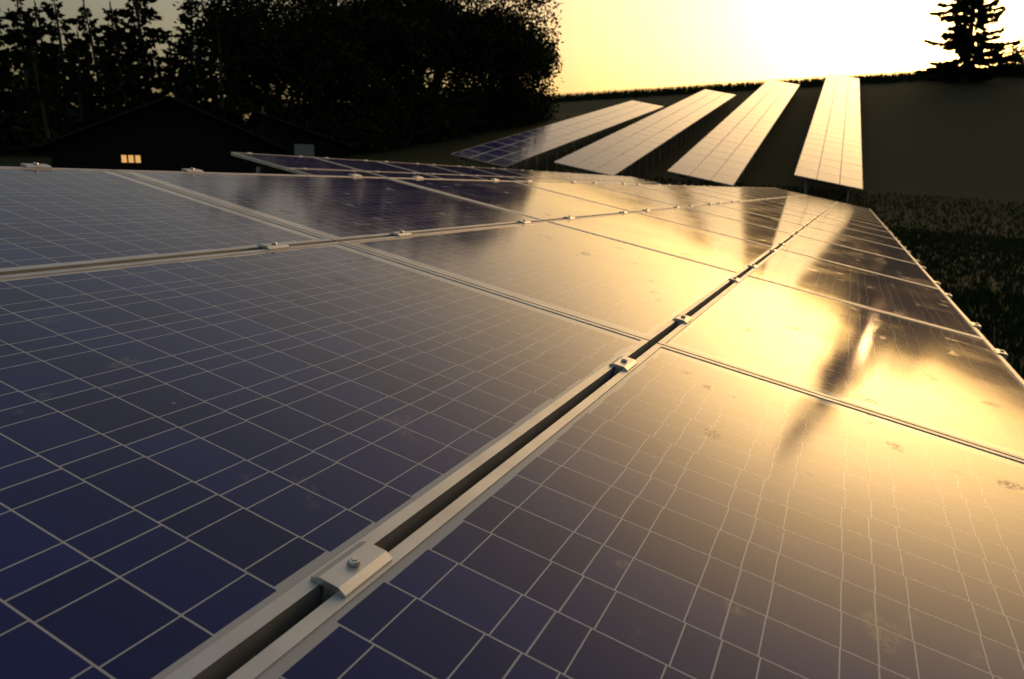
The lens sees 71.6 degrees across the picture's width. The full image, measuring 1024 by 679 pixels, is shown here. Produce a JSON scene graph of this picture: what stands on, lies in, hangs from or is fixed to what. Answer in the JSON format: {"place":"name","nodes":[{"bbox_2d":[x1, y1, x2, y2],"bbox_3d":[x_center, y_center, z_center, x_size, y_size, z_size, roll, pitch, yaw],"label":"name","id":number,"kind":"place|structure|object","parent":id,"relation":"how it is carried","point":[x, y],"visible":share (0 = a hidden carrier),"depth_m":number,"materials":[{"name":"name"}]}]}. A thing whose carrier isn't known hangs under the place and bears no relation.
{"place":"outdoors","nodes":[
{"label":"outdoors","id":0,"kind":"place"},
{"bbox_2d":[0,75,1023,376],"bbox_3d":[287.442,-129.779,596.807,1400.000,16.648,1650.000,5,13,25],"label":"ground","id":1,"kind":"structure","parent":0,"point":[954,141],"depth_m":45.32,"materials":[{"name":"green plant"}]},
{"bbox_2d":[0,10,44,138],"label":"spruce tree","id":2,"kind":"object","parent":1,"relation":"on","point":[6,69],"visible":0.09,"depth_m":40.57,"materials":[{"name":"green plant"}]},
{"bbox_2d":[0,0,68,146],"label":"spruce tree","id":3,"kind":"object","parent":1,"relation":"on","point":[17,59],"visible":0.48,"depth_m":37.92,"materials":[{"name":"green plant"}]},
{"bbox_2d":[5,37,78,156],"bbox_3d":[-23.939,-11.878,35.959,3.497,6.416,3.546,-7,14,-31],"label":"spruce tree","id":4,"kind":"object","parent":1,"relation":"on","point":[43,85],"visible":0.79,"depth_m":35.73,"materials":[{"name":"green plant"}]},
{"bbox_2d":[13,0,72,138],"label":"spruce tree","id":5,"kind":"object","parent":1,"relation":"on","point":[39,20],"visible":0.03,"depth_m":44.34,"materials":[{"name":"green plant"}]},
{"bbox_2d":[32,0,94,125],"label":"spruce tree","id":6,"kind":"object","parent":1,"relation":"on","point":[53,32],"visible":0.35,"depth_m":41.03,"materials":[{"name":"green plant"}]},
{"bbox_2d":[51,30,110,132],"bbox_3d":[-24.026,-13.415,39.643,3.876,7.383,4.961,5,13,25],"label":"spruce tree","id":7,"kind":"object","parent":1,"relation":"on","point":[71,68],"visible":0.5,"depth_m":39.06,"materials":[{"name":"green plant"}]},
{"bbox_2d":[62,0,126,121],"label":"spruce tree","id":8,"kind":"object","parent":1,"relation":"on","point":[89,34],"visible":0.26,"depth_m":44.12,"materials":[{"name":"green plant"}]},
{"bbox_2d":[91,2,156,119],"bbox_3d":[-21.941,-14.637,40.464,4.317,8.780,4.655,5,13,25],"label":"spruce tree","id":9,"kind":"object","parent":1,"relation":"on","point":[111,69],"visible":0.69,"depth_m":39.91,"materials":[{"name":"green plant"}]},
{"bbox_2d":[97,0,178,111],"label":"spruce tree","id":10,"kind":"object","parent":1,"relation":"on","point":[139,44],"visible":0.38,"depth_m":42.51,"materials":[{"name":"green plant"}]},
{"bbox_2d":[36,95,293,173],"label":"house","id":11,"kind":"structure","parent":1,"relation":"on","point":[168,133],"depth_m":28.13,"materials":[{"name":"black"}]},
{"bbox_2d":[149,42,198,106],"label":"spruce tree","id":12,"kind":"object","parent":1,"relation":"on","point":[181,83],"visible":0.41,"depth_m":41.16,"materials":[{"name":"green plant"}]},
{"bbox_2d":[162,0,215,102],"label":"spruce tree","id":13,"kind":"object","parent":1,"relation":"on","point":[188,23],"visible":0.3,"depth_m":46.33,"materials":[{"name":"green plant"}]},
{"bbox_2d":[177,43,235,109],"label":"spruce tree","id":14,"kind":"object","parent":1,"relation":"on","point":[203,72],"visible":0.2,"depth_m":44.36,"materials":[{"name":"green plant"}]},
{"bbox_2d":[180,0,260,133],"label":"spruce tree","id":15,"kind":"object","parent":1,"relation":"on","point":[226,109],"visible":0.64,"depth_m":42.19,"materials":[{"name":"green plant"}]},
{"bbox_2d":[212,12,268,129],"bbox_3d":[-17.709,-15.992,45.478,4.968,9.625,4.844,5,13,25],"label":"spruce tree","id":16,"kind":"object","parent":1,"relation":"on","point":[239,120],"visible":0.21,"depth_m":45.41,"materials":[{"name":"green plant"}]},
{"bbox_2d":[171,0,366,114],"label":"broadleaf tree","id":17,"kind":"object","parent":1,"relation":"on","point":[204,46],"visible":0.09,"depth_m":50.78,"materials":[{"name":"green plant"}]},
{"bbox_2d":[190,0,382,129],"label":"broadleaf tree","id":18,"kind":"object","parent":1,"relation":"on","point":[332,63],"visible":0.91,"depth_m":45.70,"materials":[{"name":"green plant"}]},
{"bbox_2d":[237,56,341,137],"bbox_3d":[-15.072,-15.292,47.072,7.981,6.358,7.123,-1,12,-4],"label":"hedge tree","id":19,"kind":"object","parent":1,"relation":"on","point":[279,91],"visible":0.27,"depth_m":46.26,"materials":[{"name":"green plant"}]},
{"bbox_2d":[246,110,358,158],"bbox_3d":[-10.114,-9.045,34.000,4.400,3.013,5.800,-5,13,-22],"label":"lean-to shed","id":20,"kind":"object","parent":1,"relation":"on","point":[300,141],"visible":0.43,"depth_m":31.62,"materials":[{"name":"black"}]},
{"bbox_2d":[274,0,447,132],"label":"broadleaf tree","id":21,"kind":"object","parent":1,"relation":"on","point":[391,56],"visible":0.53,"depth_m":51.99,"materials":[{"name":"green plant"}]},
{"bbox_2d":[328,0,458,88],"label":"broadleaf tree","id":22,"kind":"object","parent":1,"relation":"on","point":[446,1],"visible":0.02,"depth_m":60.80,"materials":[{"name":"green plant"}]},
{"bbox_2d":[352,37,438,147],"bbox_3d":[-9.551,-17.597,51.710,8.180,7.465,7.650,5,13,25],"label":"hedge tree","id":23,"kind":"object","parent":1,"relation":"on","point":[396,113],"visible":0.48,"depth_m":50.46,"materials":[{"name":"green plant"}]},
{"bbox_2d":[392,73,437,140],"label":"hedge tree","id":24,"kind":"object","parent":1,"relation":"on","point":[419,133],"visible":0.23,"depth_m":54.23,"materials":[{"name":"green plant"}]},
{"bbox_2d":[388,71,471,141],"bbox_3d":[-6.446,-17.635,54.098,7.366,5.295,7.336,5,13,25],"label":"hedge tree","id":25,"kind":"object","parent":1,"relation":"on","point":[439,121],"visible":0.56,"depth_m":54.05,"materials":[{"name":"green plant"}]},
{"bbox_2d":[345,0,515,101],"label":"broadleaf tree","id":26,"kind":"object","parent":1,"relation":"on","point":[449,23],"visible":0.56,"depth_m":55.09,"materials":[{"name":"green plant"}]},
{"bbox_2d":[231,152,664,184],"bbox_3d":[1.559,-3.252,18.087,3.055,1.474,19.879,19,18,21],"label":"solar table row","id":27,"kind":"object","parent":1,"relation":"on","point":[294,165],"visible":0.4,"depth_m":12.15,"materials":[{"name":"glass"}]},
{"bbox_2d":[425,69,487,136],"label":"hedge tree","id":28,"kind":"object","parent":1,"relation":"on","point":[456,107],"visible":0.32,"depth_m":56.76,"materials":[{"name":"green plant"}]},
{"bbox_2d":[424,54,498,135],"bbox_3d":[-4.031,-20.113,57.578,5.945,7.312,5.795,-8,14,-33],"label":"hedge tree","id":29,"kind":"object","parent":1,"relation":"on","point":[462,101],"visible":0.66,"depth_m":57.15,"materials":[{"name":"green plant"}]},
{"bbox_2d":[434,75,503,130],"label":"hedge tree","id":30,"kind":"object","parent":1,"relation":"on","point":[480,112],"visible":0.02,"depth_m":60.19,"materials":[{"name":"green plant"}]},
{"bbox_2d":[457,71,507,128],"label":"hedge tree","id":31,"kind":"object","parent":1,"relation":"on","point":[486,103],"visible":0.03,"depth_m":61.63,"materials":[{"name":"green plant"}]},
{"bbox_2d":[425,0,562,113],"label":"broadleaf tree","id":32,"kind":"object","parent":1,"relation":"on","point":[533,55],"visible":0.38,"depth_m":58.99,"materials":[{"name":"green plant"}]},
{"bbox_2d":[471,79,519,128],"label":"hedge tree","id":33,"kind":"object","parent":1,"relation":"on","point":[494,109],"visible":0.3,"depth_m":61.01,"materials":[{"name":"green plant"}]},
{"bbox_2d":[451,141,541,169],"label":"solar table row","id":34,"kind":"object","parent":1,"relation":"on","point":[495,154],"visible":0.98,"depth_m":36.71,"materials":[{"name":"glass"}]},
{"bbox_2d":[471,78,533,126],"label":"hedge tree","id":35,"kind":"object","parent":1,"relation":"on","point":[502,104],"visible":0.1,"depth_m":61.71,"materials":[{"name":"green plant"}]},
{"bbox_2d":[473,74,535,123],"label":"hedge tree","id":36,"kind":"object","parent":1,"relation":"on","point":[509,93],"visible":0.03,"depth_m":63.40,"materials":[{"name":"green plant"}]},
{"bbox_2d":[0,162,1023,678],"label":"solar table row","id":37,"kind":"object","parent":1,"relation":"on","point":[288,426],"visible":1,"depth_m":1.09,"materials":[{"name":"glass"}]},
{"bbox_2d":[470,58,554,126],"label":"hedge tree","id":38,"kind":"object","parent":1,"relation":"on","point":[517,114],"visible":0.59,"depth_m":61.63,"materials":[{"name":"green plant"}]},
{"bbox_2d":[473,0,563,102],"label":"broadleaf tree","id":39,"kind":"object","parent":1,"relation":"on","point":[547,40],"visible":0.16,"depth_m":63.95,"materials":[{"name":"green plant"}]},
{"bbox_2d":[505,77,556,123],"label":"hedge tree","id":40,"kind":"object","parent":1,"relation":"on","point":[536,112],"visible":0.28,"depth_m":63.70,"materials":[{"name":"green plant"}]},
{"bbox_2d":[494,131,572,170],"bbox_3d":[1.167,-10.556,41.721,3.055,2.194,5.038,18,28,18],"label":"solar table row","id":41,"kind":"object","parent":1,"relation":"on","point":[542,143],"visible":0.91,"depth_m":41.04,"materials":[{"name":"glass"}]},
{"bbox_2d":[523,76,567,119],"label":"hedge tree","id":42,"kind":"object","parent":1,"relation":"on","point":[550,101],"visible":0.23,"depth_m":66.64,"materials":[{"name":"green plant"}]},
{"bbox_2d":[529,123,596,163],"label":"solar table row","id":43,"kind":"object","parent":1,"relation":"on","point":[566,132],"visible":0.9,"depth_m":45.13,"materials":[{"name":"glass"}]},
{"bbox_2d":[557,116,617,151],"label":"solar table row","id":44,"kind":"object","parent":1,"relation":"on","point":[589,123],"visible":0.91,"depth_m":49.41,"materials":[{"name":"glass"}]},
{"bbox_2d":[554,146,639,175],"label":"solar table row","id":45,"kind":"object","parent":1,"relation":"on","point":[600,161],"visible":0.94,"depth_m":35.13,"materials":[{"name":"glass"}]},
{"bbox_2d":[581,110,635,140],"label":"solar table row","id":46,"kind":"object","parent":1,"relation":"on","point":[612,117],"visible":0.88,"depth_m":53.65,"materials":[{"name":"glass"}]},
{"bbox_2d":[587,134,660,177],"bbox_3d":[6.198,-9.899,40.104,3.055,2.171,5.038,18,29,18],"label":"solar table row","id":47,"kind":"object","parent":1,"relation":"on","point":[628,146],"visible":0.89,"depth_m":39.39,"materials":[{"name":"glass"}]},
{"bbox_2d":[601,105,650,130],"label":"solar table row","id":48,"kind":"object","parent":1,"relation":"on","point":[628,111],"visible":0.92,"depth_m":57.77,"materials":[{"name":"glass"}]},
{"bbox_2d":[618,100,663,117],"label":"solar table row","id":49,"kind":"object","parent":1,"relation":"on","point":[642,105],"visible":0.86,"depth_m":62.01,"materials":[{"name":"glass"}]},
{"bbox_2d":[613,123,678,168],"bbox_3d":[8.190,-11.769,44.254,3.055,2.175,5.038,18,29,18],"label":"solar table row","id":50,"kind":"object","parent":1,"relation":"on","point":[649,133],"visible":0.91,"depth_m":43.51,"materials":[{"name":"glass"}]},
{"bbox_2d":[635,115,692,153],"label":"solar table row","id":51,"kind":"object","parent":1,"relation":"on","point":[670,124],"visible":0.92,"depth_m":47.67,"materials":[{"name":"glass"}]},
{"bbox_2d":[652,107,705,141],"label":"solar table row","id":52,"kind":"object","parent":1,"relation":"on","point":[682,115],"visible":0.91,"depth_m":51.81,"materials":[{"name":"glass"}]},
{"bbox_2d":[668,101,715,130],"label":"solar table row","id":53,"kind":"object","parent":1,"relation":"on","point":[692,107],"visible":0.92,"depth_m":55.99,"materials":[{"name":"glass"}]},
{"bbox_2d":[682,96,724,120],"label":"solar table row","id":54,"kind":"object","parent":1,"relation":"on","point":[716,104],"visible":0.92,"depth_m":60.17,"materials":[{"name":"glass"}]},
{"bbox_2d":[667,152,746,186],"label":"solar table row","id":55,"kind":"object","parent":1,"relation":"on","point":[709,168],"visible":0.97,"depth_m":33.69,"materials":[{"name":"glass"}]},
{"bbox_2d":[692,91,733,112],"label":"solar table row","id":56,"kind":"object","parent":1,"relation":"on","point":[715,96],"visible":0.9,"depth_m":64.29,"materials":[{"name":"glass"}]},
{"bbox_2d":[702,89,735,105],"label":"solar table row","id":57,"kind":"object","parent":1,"relation":"on","point":[717,92],"visible":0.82,"depth_m":67.20,"materials":[{"name":"glass"}]},
{"bbox_2d":[689,137,757,186],"bbox_3d":[11.314,-9.307,38.650,3.055,2.083,5.038,17,30,18],"label":"solar table row","id":58,"kind":"object","parent":1,"relation":"on","point":[718,148],"visible":0.91,"depth_m":37.97,"materials":[{"name":"glass"}]},
{"bbox_2d":[705,125,766,170],"bbox_3d":[13.298,-11.251,42.769,3.055,2.091,5.038,17,30,18],"label":"solar table row","id":59,"kind":"object","parent":1,"relation":"on","point":[738,135],"visible":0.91,"depth_m":42.11,"materials":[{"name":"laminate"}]},
{"bbox_2d":[719,114,774,154],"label":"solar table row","id":60,"kind":"object","parent":1,"relation":"on","point":[747,123],"visible":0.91,"depth_m":46.21,"materials":[{"name":"laminate"}]},
{"bbox_2d":[731,106,780,140],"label":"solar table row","id":61,"kind":"object","parent":1,"relation":"on","point":[759,114],"visible":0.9,"depth_m":50.36,"materials":[{"name":"laminate"}]},
{"bbox_2d":[740,98,785,128],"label":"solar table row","id":62,"kind":"object","parent":1,"relation":"on","point":[765,105],"visible":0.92,"depth_m":54.48,"materials":[{"name":"laminate"}]},
{"bbox_2d":[749,92,790,118],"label":"solar table row","id":63,"kind":"object","parent":1,"relation":"on","point":[770,98],"visible":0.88,"depth_m":58.62,"materials":[{"name":"laminate"}]},
{"bbox_2d":[755,86,794,97],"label":"solar table row","id":64,"kind":"object","parent":1,"relation":"on","point":[775,91],"visible":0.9,"depth_m":62.77,"materials":[{"name":"laminate"}]},
{"bbox_2d":[762,81,798,91],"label":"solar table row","id":65,"kind":"object","parent":1,"relation":"on","point":[780,86],"visible":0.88,"depth_m":66.87,"materials":[{"name":"laminate"}]},
{"bbox_2d":[768,80,799,85],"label":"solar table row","id":66,"kind":"object","parent":1,"relation":"on","point":[783,82],"visible":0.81,"depth_m":69.69,"materials":[{"name":"laminate"}]},
{"bbox_2d":[794,154,862,203],"bbox_3d":[15.326,-7.480,34.859,3.055,1.700,5.038,17,31,17],"label":"solar table row","id":67,"kind":"object","parent":1,"relation":"on","point":[829,171],"visible":0.98,"depth_m":34.07,"materials":[{"name":"glass"}]},
{"bbox_2d":[801,137,862,182],"bbox_3d":[17.300,-9.475,38.959,3.055,1.786,5.038,17,31,17],"label":"solar table row","id":68,"kind":"object","parent":1,"relation":"on","point":[841,153],"visible":0.96,"depth_m":38.37,"materials":[{"name":"laminate"}]},
{"bbox_2d":[806,124,861,147],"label":"solar table row","id":69,"kind":"object","parent":1,"relation":"on","point":[836,135],"visible":0.89,"depth_m":42.46,"materials":[{"name":"laminate"}]},
{"bbox_2d":[811,112,860,132],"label":"solar table row","id":70,"kind":"object","parent":1,"relation":"on","point":[838,122],"visible":0.94,"depth_m":46.56,"materials":[{"name":"laminate"}]},
{"bbox_2d":[814,103,860,119],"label":"solar table row","id":71,"kind":"object","parent":1,"relation":"on","point":[834,110],"visible":0.89,"depth_m":50.65,"materials":[{"name":"laminate"}]},
{"bbox_2d":[818,94,859,109],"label":"solar table row","id":72,"kind":"object","parent":1,"relation":"on","point":[839,101],"visible":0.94,"depth_m":54.72,"materials":[{"name":"glass"}]},
{"bbox_2d":[820,87,859,100],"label":"solar table row","id":73,"kind":"object","parent":1,"relation":"on","point":[841,93],"visible":0.89,"depth_m":58.81,"materials":[{"name":"glass"}]},
{"bbox_2d":[823,81,859,92],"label":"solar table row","id":74,"kind":"object","parent":1,"relation":"on","point":[841,86],"visible":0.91,"depth_m":62.95,"materials":[{"name":"glass"}]},
{"bbox_2d":[825,75,859,85],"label":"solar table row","id":75,"kind":"object","parent":1,"relation":"on","point":[843,80],"visible":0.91,"depth_m":67.01,"materials":[{"name":"glass"}]},
{"bbox_2d":[827,74,858,79],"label":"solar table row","id":76,"kind":"object","parent":1,"relation":"on","point":[843,76],"visible":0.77,"depth_m":69.82,"materials":[{"name":"glass"}]},
{"bbox_2d":[913,0,1020,82],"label":"spruce tree","id":77,"kind":"object","parent":1,"relation":"on","point":[974,16],"visible":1,"depth_m":64.64,"materials":[{"name":"green plant"}]},
{"bbox_2d":[990,42,1010,69],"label":"scrub tree","id":78,"kind":"object","parent":1,"relation":"on","point":[997,64],"visible":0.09,"depth_m":69.40,"materials":[{"name":"green plant"}]},
{"bbox_2d":[991,26,1023,72],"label":"scrub tree","id":79,"kind":"object","parent":1,"relation":"on","point":[1016,50],"visible":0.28,"depth_m":67.83,"materials":[{"name":"green plant"}]},
{"bbox_2d":[998,38,1023,76],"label":"scrub tree","id":80,"kind":"object","parent":1,"relation":"on","point":[1019,68],"visible":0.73,"depth_m":66.12,"materials":[{"name":"green plant"}]},
{"bbox_2d":[0,0,1023,117],"label":"sky","id":81,"kind":"structure","parent":0,"point":[608,45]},
{"bbox_2d":[528,168,1023,237],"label":"verge grass","id":82,"kind":"structure","parent":0,"point":[885,217],"depth_m":30.91,"materials":[{"name":"green plant"}]},
{"bbox_2d":[543,64,1023,101],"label":"hedge","id":83,"kind":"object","parent":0,"point":[896,77],"depth_m":79.52,"materials":[{"name":"green plant"}]},
{"bbox_2d":[884,223,1023,296],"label":"verge grass","id":84,"kind":"structure","parent":0,"point":[915,241],"depth_m":16.07,"materials":[{"name":"green plant"}]},
{"bbox_2d":[940,284,1023,379],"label":"verge grass","id":85,"kind":"structure","parent":0,"point":[976,296],"depth_m":8.17,"materials":[{"name":"green plant"}]}
]}

